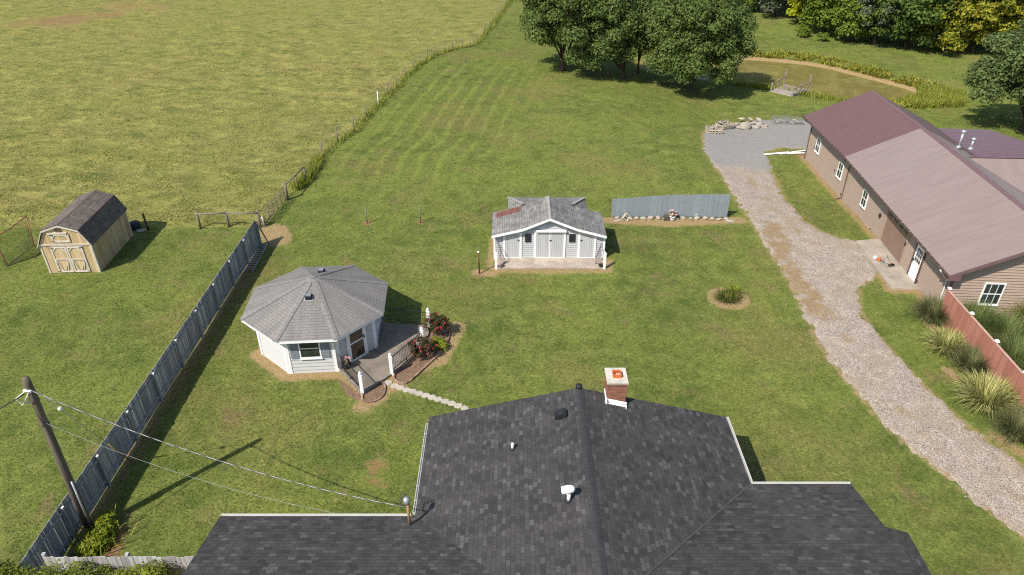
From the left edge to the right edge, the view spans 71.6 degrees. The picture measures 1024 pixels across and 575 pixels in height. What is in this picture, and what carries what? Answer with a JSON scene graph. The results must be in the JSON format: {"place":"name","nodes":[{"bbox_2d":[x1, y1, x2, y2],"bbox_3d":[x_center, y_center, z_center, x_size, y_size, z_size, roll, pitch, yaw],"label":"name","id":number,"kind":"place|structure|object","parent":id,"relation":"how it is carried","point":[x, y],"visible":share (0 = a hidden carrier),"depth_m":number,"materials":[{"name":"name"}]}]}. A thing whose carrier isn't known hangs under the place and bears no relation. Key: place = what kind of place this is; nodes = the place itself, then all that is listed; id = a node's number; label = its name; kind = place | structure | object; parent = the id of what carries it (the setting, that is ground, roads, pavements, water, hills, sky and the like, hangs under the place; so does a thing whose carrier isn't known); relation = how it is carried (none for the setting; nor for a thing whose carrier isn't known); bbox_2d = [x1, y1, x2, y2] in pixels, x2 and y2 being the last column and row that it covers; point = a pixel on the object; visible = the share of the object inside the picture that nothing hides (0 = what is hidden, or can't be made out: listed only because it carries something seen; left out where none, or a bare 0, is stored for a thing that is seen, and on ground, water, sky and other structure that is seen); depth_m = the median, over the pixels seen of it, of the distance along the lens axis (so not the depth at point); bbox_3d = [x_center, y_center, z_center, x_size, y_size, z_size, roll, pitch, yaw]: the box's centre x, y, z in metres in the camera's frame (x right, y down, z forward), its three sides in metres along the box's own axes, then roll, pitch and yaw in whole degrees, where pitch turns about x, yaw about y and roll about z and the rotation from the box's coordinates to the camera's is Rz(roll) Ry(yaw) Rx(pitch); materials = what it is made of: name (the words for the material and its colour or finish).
{"place":"outdoors","nodes":[
{"label":"outdoors","id":0,"kind":"place"},
{"bbox_2d":[340,321,429,394],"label":"patio","id":1,"kind":"structure","parent":0,"point":[372,366],"depth_m":34.17,"materials":[{"name":"concrete"}]},
{"bbox_2d":[341,355,351,368],"bbox_3d":[-7.711,3.468,33.213,0.477,0.678,0.510,-25,40,-34],"label":"flower pot","id":2,"kind":"object","parent":1,"relation":"on","point":[349,361],"visible":0.84,"depth_m":33.15,"materials":[{"name":"black metal"}]},
{"bbox_2d":[339,354,363,392],"bbox_3d":[-7.270,3.820,32.287,0.241,1.262,2.151,-21,38,-30],"label":"porch railing","id":3,"kind":"object","parent":1,"relation":"on","point":[360,378],"visible":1,"depth_m":31.87,"materials":[{"name":"black metal"}]},
{"bbox_2d":[388,327,423,374],"bbox_3d":[-4.971,2.972,33.645,0.236,1.262,2.628,18,36,26],"label":"porch railing","id":4,"kind":"object","parent":1,"relation":"on","point":[421,333],"visible":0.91,"depth_m":33.20,"materials":[{"name":"black metal"}]},
{"bbox_2d":[386,307,429,325],"bbox_3d":[-5.281,1.446,36.087,2.342,1.262,0.201,6,32,9],"label":"porch railing","id":5,"kind":"object","parent":1,"relation":"on","point":[427,312],"visible":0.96,"depth_m":36.07,"materials":[{"name":"black metal"}]},
{"bbox_2d":[0,0,1023,574],"bbox_3d":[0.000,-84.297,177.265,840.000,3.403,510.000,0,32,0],"label":"ground","id":6,"kind":"structure","parent":0,"point":[374,476],"depth_m":42.31,"materials":[{"name":"green plant"}]},
{"bbox_2d":[0,216,41,266],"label":"net goal","id":7,"kind":"object","parent":6,"relation":"on","point":[31,245],"visible":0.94,"depth_m":42.36,"materials":[{"name":"fabric"}]},
{"bbox_2d":[0,559,80,574],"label":"evergreen bush","id":8,"kind":"object","parent":6,"relation":"on","point":[13,569],"visible":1,"depth_m":21.91,"materials":[{"name":"green plant"}]},
{"bbox_2d":[15,376,93,533],"bbox_3d":[-15.149,5.920,23.791,0.623,7.354,0.365,0,32,0],"label":"utility pole","id":9,"kind":"object","parent":6,"relation":"on","point":[71,486],"visible":0.94,"depth_m":23.46,"materials":[{"name":"brown wood"}]},
{"bbox_2d":[36,391,130,460],"bbox_3d":[-15.149,5.066,25.398,0.120,6.518,3.358,-3,32,-4],"label":"guy wire","id":10,"kind":"object","parent":9,"relation":"attached to","point":[61,409],"visible":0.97,"depth_m":25.63,"materials":[{"name":"metal"}]},
{"bbox_2d":[46,423,338,513],"bbox_3d":[-10.259,5.825,22.843,9.424,2.598,0.009,5,32,7],"label":"overhead cable","id":11,"kind":"object","parent":9,"relation":"attached to","point":[186,475],"visible":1,"depth_m":23.02,"materials":[{"name":"metal"}]},
{"bbox_2d":[32,390,405,507],"bbox_3d":[-9.078,5.002,21.999,11.759,3.060,0.046,5,32,8],"label":"overhead cable","id":12,"kind":"object","parent":9,"relation":"attached to","point":[216,459],"visible":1,"depth_m":22.20,"materials":[{"name":"metal"}]},
{"bbox_2d":[37,190,132,272],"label":"wooden barn","id":13,"kind":"structure","parent":6,"relation":"on","point":[91,231],"depth_m":40.76,"materials":[{"name":"yellow wood"}]},
{"bbox_2d":[49,234,70,242],"bbox_3d":[-25.282,-2.752,39.749,1.030,0.500,0.058,-1,32,-2],"label":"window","id":14,"kind":"structure","parent":13,"relation":"in","point":[61,237],"depth_m":39.76,"materials":[{"name":"white wood"}]},
{"bbox_2d":[49,247,74,271],"bbox_3d":[-25.622,-1.591,40.458,0.910,1.660,0.058,-1,32,-2],"label":"door","id":15,"kind":"structure","parent":13,"relation":"in","point":[61,257],"depth_m":40.44,"materials":[{"name":"yellow wood"}]},
{"bbox_2d":[66,246,90,271],"bbox_3d":[-24.692,-1.610,40.489,0.910,1.660,0.058,-1,32,-2],"label":"door","id":16,"kind":"structure","parent":13,"relation":"in","point":[76,254],"depth_m":40.46,"materials":[{"name":"yellow wood"}]},
{"bbox_2d":[62,503,136,556],"bbox_3d":[-14.556,8.743,24.956,2.168,0.721,2.777,12,34,19],"label":"leafy plant","id":17,"kind":"object","parent":6,"relation":"on","point":[97,538],"visible":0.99,"depth_m":24.89,"materials":[{"name":"green plant"}]},
{"bbox_2d":[41,552,193,574],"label":"board fence","id":18,"kind":"object","parent":6,"relation":"on","point":[181,564],"visible":0.58,"depth_m":22.68,"materials":[{"name":"grey wood"}]},
{"bbox_2d":[62,559,179,574],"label":"evergreen bush","id":19,"kind":"object","parent":6,"relation":"on","point":[152,569],"visible":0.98,"depth_m":22.21,"materials":[{"name":"green plant"}]},
{"bbox_2d":[129,220,140,230],"bbox_3d":[-24.170,-3.989,45.540,0.680,0.500,0.663,0,32,0],"label":"rubber tub","id":20,"kind":"object","parent":6,"relation":"on","point":[135,224],"visible":0.87,"depth_m":45.34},
{"bbox_2d":[18,220,269,574],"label":"plank fence","id":21,"kind":"object","parent":6,"relation":"on","point":[96,476],"visible":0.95,"depth_m":29.59,"materials":[{"name":"grey wood"}]},
{"bbox_2d":[142,213,149,229],"bbox_3d":[-23.331,-4.148,45.276,0.190,1.256,0.140,0,32,0],"label":"wooden post","id":22,"kind":"object","parent":6,"relation":"on","point":[145,221],"visible":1,"depth_m":45.21,"materials":[{"name":"brown wood"}]},
{"bbox_2d":[195,210,261,228],"bbox_3d":[-18.143,-4.320,45.520,4.007,1.285,0.276,-1,32,-2],"label":"rail fence","id":23,"kind":"object","parent":6,"relation":"on","point":[227,219],"visible":0.96,"depth_m":45.22,"materials":[{"name":"brown wood"}]},
{"bbox_2d":[0,0,505,227],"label":"pasture grass","id":24,"kind":"structure","parent":6,"relation":"on","point":[130,187],"depth_m":64.66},
{"bbox_2d":[244,243,267,271],"bbox_3d":[-15.235,-1.830,42.444,0.492,0.070,3.512,-1,32,-1],"label":"ladder","id":25,"kind":"object","parent":6,"relation":"on","point":[255,260],"visible":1,"depth_m":42.10,"materials":[{"name":"metal"}]},
{"bbox_2d":[261,187,285,226],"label":"farm gate","id":26,"kind":"structure","parent":6,"relation":"on","point":[263,220],"depth_m":46.96,"materials":[{"name":"grey metal"}]},
{"bbox_2d":[240,265,387,373],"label":"octagonal cottage","id":27,"kind":"structure","parent":6,"relation":"on","point":[309,319],"depth_m":33.12,"materials":[{"name":"white paint"}]},
{"bbox_2d":[297,342,322,359],"bbox_3d":[-9.259,2.810,32.499,1.040,1.150,0.100,-2,32,-4],"label":"window","id":28,"kind":"structure","parent":27,"relation":"in","point":[307,351],"depth_m":32.57,"materials":[{"name":"white paint"}]},
{"bbox_2d":[345,326,368,361],"bbox_3d":[-7.303,2.534,33.460,0.100,2.000,1.120,25,39,34],"label":"door","id":29,"kind":"structure","parent":27,"relation":"in","point":[356,342],"depth_m":33.57,"materials":[{"name":"white paint"}]},
{"bbox_2d":[361,381,385,402],"bbox_3d":[-6.147,4.723,31.978,0.940,0.118,1.520,15,35,22],"label":"bed edging","id":30,"kind":"object","parent":6,"relation":"on","point":[379,398],"visible":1,"depth_m":31.64,"materials":[{"name":"brown stone"}]},
{"bbox_2d":[390,383,398,388],"bbox_3d":[-5.365,4.503,32.417,0.374,0.080,0.340,27,41,36],"label":"stepping stone","id":31,"kind":"object","parent":6,"relation":"on","point":[393,385],"visible":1,"depth_m":32.40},
{"bbox_2d":[283,0,506,199],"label":"wire fence","id":32,"kind":"object","parent":6,"relation":"on","point":[285,187],"visible":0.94,"depth_m":60.75,"materials":[{"name":"brown metal"}]},
{"bbox_2d":[289,0,511,190],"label":"tall grass strip","id":33,"kind":"object","parent":6,"relation":"on","point":[317,162],"visible":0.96,"depth_m":63.89,"materials":[{"name":"green plant"}]},
{"bbox_2d":[415,391,423,395],"bbox_3d":[-4.179,4.774,31.977,0.396,0.080,0.322,0,32,0],"label":"stepping stone","id":34,"kind":"object","parent":6,"relation":"on","point":[418,393],"visible":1,"depth_m":31.92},
{"bbox_2d":[393,325,449,384],"bbox_3d":[-4.146,3.091,34.588,1.413,0.119,5.276,10,33,16],"label":"bed edging","id":35,"kind":"object","parent":6,"relation":"on","point":[417,373],"visible":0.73,"depth_m":33.48,"materials":[{"name":"brown stone"}]},
{"bbox_2d":[407,335,436,357],"bbox_3d":[-4.314,2.891,33.958,1.450,1.114,1.281,0,32,0],"label":"rose bush","id":36,"kind":"object","parent":6,"relation":"on","point":[425,344],"visible":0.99,"depth_m":33.70,"materials":[{"name":"green plant"}]},
{"bbox_2d":[421,393,429,397],"bbox_3d":[-3.874,4.855,31.859,0.363,0.080,0.342,0,32,0],"label":"stepping stone","id":37,"kind":"object","parent":6,"relation":"on","point":[424,395],"visible":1,"depth_m":31.81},
{"bbox_2d":[423,312,449,334],"bbox_3d":[-3.722,1.873,35.420,1.249,1.289,1.190,16,35,24],"label":"rose bush","id":38,"kind":"object","parent":6,"relation":"on","point":[439,323],"visible":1,"depth_m":35.18,"materials":[{"name":"green plant"}]},
{"bbox_2d":[434,396,441,401],"bbox_3d":[-3.276,4.993,31.628,0.365,0.080,0.345,0,32,0],"label":"stepping stone","id":39,"kind":"object","parent":6,"relation":"on","point":[438,399],"visible":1,"depth_m":31.58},
{"bbox_2d":[430,336,448,350],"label":"shrub","id":40,"kind":"object","parent":6,"relation":"on","point":[438,341],"visible":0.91,"depth_m":34.63,"materials":[{"name":"green plant"}]},
{"bbox_2d":[447,401,455,405],"bbox_3d":[-2.675,5.135,31.405,0.406,0.080,0.321,0,32,0],"label":"stepping stone","id":41,"kind":"object","parent":6,"relation":"on","point":[450,403],"visible":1,"depth_m":31.36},
{"bbox_2d":[454,403,461,408],"bbox_3d":[-2.374,5.218,31.267,0.386,0.080,0.329,-25,40,-34],"label":"stepping stone","id":42,"kind":"object","parent":6,"relation":"on","point":[458,406],"visible":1,"depth_m":31.24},
{"bbox_2d":[477,247,479,273],"bbox_3d":[-1.934,-1.501,40.475,0.206,1.851,0.124,0,32,0],"label":"rusty post","id":43,"kind":"object","parent":6,"relation":"on","point":[478,260],"visible":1,"depth_m":40.47,"materials":[{"name":"metal"}]},
{"bbox_2d":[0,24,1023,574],"bbox_3d":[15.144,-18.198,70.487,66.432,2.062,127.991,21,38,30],"label":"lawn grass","id":44,"kind":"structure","parent":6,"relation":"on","point":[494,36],"depth_m":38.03,"materials":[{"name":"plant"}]},
{"bbox_2d":[491,196,606,258],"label":"garden shed","id":45,"kind":"structure","parent":6,"relation":"on","point":[549,227],"depth_m":41.91,"materials":[{"name":"grey wood"}]},
{"bbox_2d":[503,232,521,257],"bbox_3d":[0.020,-2.490,41.783,1.100,1.740,0.120,0,32,0],"label":"door","id":46,"kind":"structure","parent":45,"relation":"in","point":[512,243],"depth_m":41.84,"materials":[{"name":"white paint"}]},
{"bbox_2d":[534,230,566,257],"bbox_3d":[2.225,-2.539,41.729,1.870,1.880,0.160,0,32,0],"label":"door","id":47,"kind":"structure","parent":45,"relation":"in","point":[547,243],"depth_m":41.77,"materials":[{"name":"white paint"}]},
{"bbox_2d":[577,232,596,257],"bbox_3d":[4.410,-2.490,41.783,1.080,1.740,0.120,0,32,0],"label":"door","id":48,"kind":"structure","parent":45,"relation":"in","point":[586,242],"depth_m":41.85,"materials":[{"name":"white paint"}]},
{"bbox_2d":[497,257,602,268],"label":"porch slab","id":49,"kind":"structure","parent":6,"relation":"on","point":[549,263],"depth_m":41.69,"materials":[{"name":"concrete"}]},
{"bbox_2d":[494,244,503,268],"bbox_3d":[-0.682,-1.792,41.510,0.512,1.146,1.222,5,32,8],"label":"porch post","id":50,"kind":"object","parent":49,"relation":"on","point":[495,254],"visible":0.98,"depth_m":41.20,"materials":[{"name":"white paint"}]},
{"bbox_2d":[595,243,606,268],"bbox_3d":[5.122,-1.792,41.510,0.512,1.146,1.222,-5,32,-8],"label":"porch post","id":51,"kind":"object","parent":49,"relation":"on","point":[604,261],"visible":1,"depth_m":41.18,"materials":[{"name":"white paint"}]},
{"bbox_2d":[182,368,931,574],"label":"dark roof house","id":52,"kind":"structure","parent":6,"relation":"on","point":[612,479],"depth_m":22.12,"materials":[{"name":"black"}]},
{"bbox_2d":[513,0,622,70],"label":"shade tree","id":53,"kind":"object","parent":6,"relation":"on","point":[558,29],"visible":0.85,"depth_m":73.03,"materials":[{"name":"green plant"}]},
{"bbox_2d":[568,0,647,78],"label":"shade tree","id":54,"kind":"object","parent":6,"relation":"on","point":[623,19],"visible":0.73,"depth_m":72.49,"materials":[{"name":"green plant"}]},
{"bbox_2d":[622,213,630,220],"bbox_3d":[7.493,-4.607,46.586,0.594,0.600,0.361,-23,39,-32],"label":"cinder block","id":55,"kind":"object","parent":6,"relation":"on","point":[628,217],"depth_m":46.53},
{"bbox_2d":[631,0,658,73],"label":"slender tree","id":56,"kind":"object","parent":6,"relation":"on","point":[645,4],"visible":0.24,"depth_m":75.83,"materials":[{"name":"green plant"}]},
{"bbox_2d":[663,214,668,220],"bbox_3d":[10.123,-4.575,46.630,0.340,0.380,0.280,0,32,0],"label":"wooden box","id":57,"kind":"object","parent":6,"relation":"on","point":[666,217],"visible":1,"depth_m":46.50,"materials":[{"name":"brown wood"}]},
{"bbox_2d":[611,194,730,216],"bbox_3d":[10.383,-5.302,46.725,7.667,1.871,0.170,0,32,0],"label":"screen fence","id":58,"kind":"object","parent":6,"relation":"on","point":[713,205],"visible":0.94,"depth_m":46.58,"materials":[{"name":"grey wood"}]},
{"bbox_2d":[668,209,677,220],"bbox_3d":[10.532,-4.753,46.495,0.643,0.784,0.595,0,32,0],"label":"flower pot","id":59,"kind":"object","parent":6,"relation":"on","point":[672,215],"visible":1,"depth_m":46.43,"materials":[{"name":"ceramic"}]},
{"bbox_2d":[638,0,759,91],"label":"shade tree","id":60,"kind":"object","parent":6,"relation":"on","point":[669,20],"visible":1,"depth_m":70.88,"materials":[{"name":"green plant"}]},
{"bbox_2d":[710,287,743,306],"bbox_3d":[11.770,0.433,38.499,2.039,0.503,1.951,0,32,0],"label":"daylily clump","id":61,"kind":"object","parent":6,"relation":"on","point":[723,297],"visible":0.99,"depth_m":38.53,"materials":[{"name":"green plant"}]},
{"bbox_2d":[718,282,747,296],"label":"daylily clump","id":62,"kind":"object","parent":6,"relation":"on","point":[735,288],"visible":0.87,"depth_m":38.88,"materials":[{"name":"green plant"}]},
{"bbox_2d":[741,0,757,8],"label":"shrub","id":63,"kind":"object","parent":6,"relation":"on","point":[754,6],"visible":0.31,"depth_m":112.22,"materials":[{"name":"green plant"}]},
{"bbox_2d":[753,0,792,15],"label":"woodland tree","id":64,"kind":"object","parent":6,"relation":"on","point":[767,4],"visible":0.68,"depth_m":107.87,"materials":[{"name":"green plant"}]},
{"bbox_2d":[770,69,811,96],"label":"fishing dock","id":65,"kind":"object","parent":6,"relation":"on","point":[786,92],"visible":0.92,"depth_m":76.59,"materials":[{"name":"grey wood"}]},
{"bbox_2d":[641,46,950,107],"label":"bank grass","id":66,"kind":"structure","parent":6,"relation":"on","point":[909,80],"depth_m":85.06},
{"bbox_2d":[785,0,815,24],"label":"woodland tree","id":67,"kind":"object","parent":6,"relation":"on","point":[796,7],"visible":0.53,"depth_m":103.58,"materials":[{"name":"yellow plant"}]},
{"bbox_2d":[794,23,811,36],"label":"shrub","id":68,"kind":"object","parent":6,"relation":"on","point":[802,29],"visible":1,"depth_m":98.05,"materials":[{"name":"green plant"}]},
{"bbox_2d":[720,79,908,103],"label":"bank grass","id":69,"kind":"structure","parent":6,"relation":"on","point":[821,95],"depth_m":75.93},
{"bbox_2d":[797,0,840,32],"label":"woodland tree","id":70,"kind":"object","parent":6,"relation":"on","point":[819,16],"visible":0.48,"depth_m":97.57,"materials":[{"name":"green plant"}]},
{"bbox_2d":[816,32,828,40],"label":"shrub","id":71,"kind":"object","parent":6,"relation":"on","point":[825,36],"visible":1,"depth_m":95.89,"materials":[{"name":"green plant"}]},
{"bbox_2d":[826,0,889,41],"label":"woodland tree","id":72,"kind":"object","parent":6,"relation":"on","point":[839,14],"visible":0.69,"depth_m":93.37,"materials":[{"name":"green plant"}]},
{"bbox_2d":[848,0,912,44],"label":"woodland tree","id":73,"kind":"object","parent":6,"relation":"on","point":[880,21],"visible":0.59,"depth_m":91.02,"materials":[{"name":"green plant"}]},
{"bbox_2d":[856,239,918,289],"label":"concrete slab","id":74,"kind":"structure","parent":6,"relation":"on","point":[894,277],"depth_m":41.50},
{"bbox_2d":[873,256,894,265],"bbox_3d":[21.831,-1.564,41.743,0.378,0.212,1.268,-27,41,-36],"label":"string trimmer","id":75,"kind":"object","parent":74,"relation":"on","point":[879,259],"visible":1,"depth_m":41.85,"materials":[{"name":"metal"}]},
{"bbox_2d":[803,90,1023,315],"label":"metal roof building","id":76,"kind":"structure","parent":6,"relation":"on","point":[938,211],"depth_m":42.66,"materials":[{"name":"beige"}]},
{"bbox_2d":[814,136,821,154],"bbox_3d":[23.537,-10.921,54.660,0.100,1.170,0.860,1,32,2],"label":"window","id":77,"kind":"structure","parent":76,"relation":"in","point":[818,143],"depth_m":54.59,"materials":[{"name":"white paint"}]},
{"bbox_2d":[835,161,843,180],"bbox_3d":[23.386,-8.341,50.681,0.100,1.170,0.860,1,32,2],"label":"window","id":78,"kind":"structure","parent":76,"relation":"in","point":[841,166],"depth_m":50.65,"materials":[{"name":"white paint"}]},
{"bbox_2d":[859,188,868,209],"bbox_3d":[23.116,-5.804,46.628,0.100,1.170,0.860,2,32,3],"label":"window","id":79,"kind":"structure","parent":76,"relation":"in","point":[864,198],"depth_m":46.61,"materials":[{"name":"white paint"}]},
{"bbox_2d":[879,210,910,265],"bbox_3d":[22.794,-3.158,42.248,0.150,2.380,3.276,2,32,3],"label":"garage door","id":80,"kind":"structure","parent":76,"relation":"in","point":[893,235],"depth_m":42.31,"materials":[{"name":"beige"}]},
{"bbox_2d":[904,243,925,283],"bbox_3d":[22.518,-1.363,39.677,0.250,2.220,1.130,2,32,3],"label":"door","id":81,"kind":"structure","parent":76,"relation":"in","point":[918,256],"depth_m":39.73,"materials":[{"name":"white paint"}]},
{"bbox_2d":[977,283,1006,305],"bbox_3d":[24.573,0.356,36.406,1.080,1.350,0.100,2,32,3],"label":"window","id":82,"kind":"structure","parent":76,"relation":"in","point":[992,292],"depth_m":36.37,"materials":[{"name":"white paint"}]},
{"bbox_2d":[869,0,959,48],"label":"woodland tree","id":83,"kind":"object","parent":6,"relation":"on","point":[921,13],"visible":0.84,"depth_m":89.06,"materials":[{"name":"green plant"}]},
{"bbox_2d":[903,292,950,326],"bbox_3d":[21.788,1.072,36.522,3.649,1.515,3.224,0,32,0],"label":"grass clump","id":84,"kind":"object","parent":6,"relation":"on","point":[930,311],"visible":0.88,"depth_m":36.62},
{"bbox_2d":[919,325,972,362],"bbox_3d":[21.104,2.567,34.356,2.967,1.274,2.968,19,37,27],"label":"grass clump","id":85,"kind":"object","parent":6,"relation":"on","point":[945,341],"visible":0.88,"depth_m":34.35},
{"bbox_2d":[914,0,1005,51],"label":"woodland tree","id":86,"kind":"object","parent":6,"relation":"on","point":[957,37],"visible":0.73,"depth_m":87.20,"materials":[{"name":"green plant"}]},
{"bbox_2d":[936,342,994,376],"bbox_3d":[21.584,3.307,33.114,3.233,1.336,3.232,0,32,0],"label":"grass clump","id":87,"kind":"object","parent":6,"relation":"on","point":[967,363],"visible":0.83,"depth_m":33.14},
{"bbox_2d":[946,297,1016,336],"bbox_3d":[23.569,1.421,35.813,3.961,1.674,3.911,0,32,0],"label":"grass clump","id":88,"kind":"object","parent":6,"relation":"on","point":[984,310],"visible":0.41,"depth_m":35.90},
{"bbox_2d":[941,287,1023,411],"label":"red fence","id":89,"kind":"object","parent":6,"relation":"on","point":[969,325],"visible":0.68,"depth_m":33.10,"materials":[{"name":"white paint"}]},
{"bbox_2d":[944,368,1023,421],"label":"grass clump","id":90,"kind":"object","parent":6,"relation":"on","point":[983,393],"visible":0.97,"depth_m":30.87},
{"bbox_2d":[948,0,1023,52],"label":"woodland tree","id":91,"kind":"object","parent":6,"relation":"on","point":[1011,6],"visible":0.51,"depth_m":86.31,"materials":[{"name":"green plant"}]},
{"bbox_2d":[962,18,1023,131],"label":"shade tree","id":92,"kind":"object","parent":6,"relation":"on","point":[1003,71],"visible":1,"depth_m":61.46,"materials":[{"name":"green plant"}]},
{"bbox_2d":[968,329,1023,370],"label":"grass clump","id":93,"kind":"object","parent":6,"relation":"on","point":[1011,350],"visible":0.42,"depth_m":33.44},
{"bbox_2d":[977,308,1023,351],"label":"grass clump","id":94,"kind":"object","parent":6,"relation":"on","point":[1007,324],"visible":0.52,"depth_m":34.84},
{"bbox_2d":[977,0,1023,33],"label":"woodland tree","id":95,"kind":"object","parent":6,"relation":"on","point":[1021,15],"visible":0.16,"depth_m":86.87,"materials":[{"name":"yellow plant"}]},
{"bbox_2d":[978,400,1023,449],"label":"grass clump","id":96,"kind":"object","parent":6,"relation":"on","point":[1013,427],"visible":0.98,"depth_m":29.52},
{"bbox_2d":[1000,300,1023,320],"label":"grass clump","id":97,"kind":"object","parent":6,"relation":"on","point":[1016,309],"visible":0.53,"depth_m":36.37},
{"bbox_2d":[1006,305,1023,322],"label":"grass clump","id":98,"kind":"object","parent":6,"relation":"on","point":[1017,312],"visible":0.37,"depth_m":36.14,"materials":[{"name":"green plant"}]},
{"bbox_2d":[1009,354,1023,370],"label":"grass clump","id":99,"kind":"object","parent":6,"relation":"on","point":[1019,362],"visible":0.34,"depth_m":32.49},
{"bbox_2d":[633,60,914,99],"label":"pond water","id":100,"kind":"structure","parent":0,"point":[828,81],"depth_m":82.54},
{"bbox_2d":[701,120,1023,535],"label":"driveway","id":101,"kind":"structure","parent":0,"point":[827,275],"depth_m":36.37,"materials":[{"name":"gravel"}]},
{"bbox_2d":[705,124,722,133],"bbox_3d":[17.813,-13.972,62.687,1.264,0.636,1.036,-2,32,-2],"label":"stone pallet","id":102,"kind":"object","parent":101,"relation":"on","point":[712,128],"visible":1,"depth_m":62.40,"materials":[{"name":"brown wood"}]},
{"bbox_2d":[715,119,734,129],"bbox_3d":[19.296,-14.803,64.405,1.414,0.591,1.114,-16,35,-24],"label":"stone pallet","id":103,"kind":"object","parent":101,"relation":"on","point":[725,124],"visible":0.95,"depth_m":64.23,"materials":[{"name":"grey stone"}]},
{"bbox_2d":[741,122,750,129],"bbox_3d":[21.117,-14.604,64.201,1.055,0.689,0.415,-11,34,-17],"label":"stone","id":104,"kind":"object","parent":101,"relation":"on","point":[745,125],"visible":1,"depth_m":64.12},
{"bbox_2d":[764,151,788,154],"bbox_3d":[21.642,-10.969,58.083,2.262,0.062,0.200,-7,33,-11],"label":"white board","id":105,"kind":"object","parent":101,"relation":"on","point":[775,153],"visible":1,"depth_m":57.97,"materials":[{"name":"paint"}]},
{"bbox_2d":[771,117,788,124],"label":"wire crate","id":106,"kind":"object","parent":101,"relation":"on","point":[779,122],"visible":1,"depth_m":65.84,"materials":[{"name":"metal"}]},
{"bbox_2d":[786,117,803,124],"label":"wire crate","id":107,"kind":"object","parent":101,"relation":"on","point":[795,121],"visible":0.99,"depth_m":65.82,"materials":[{"name":"metal"}]},
{"bbox_2d":[905,82,967,108],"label":"marsh grass","id":108,"kind":"structure","parent":0,"point":[926,95],"depth_m":73.23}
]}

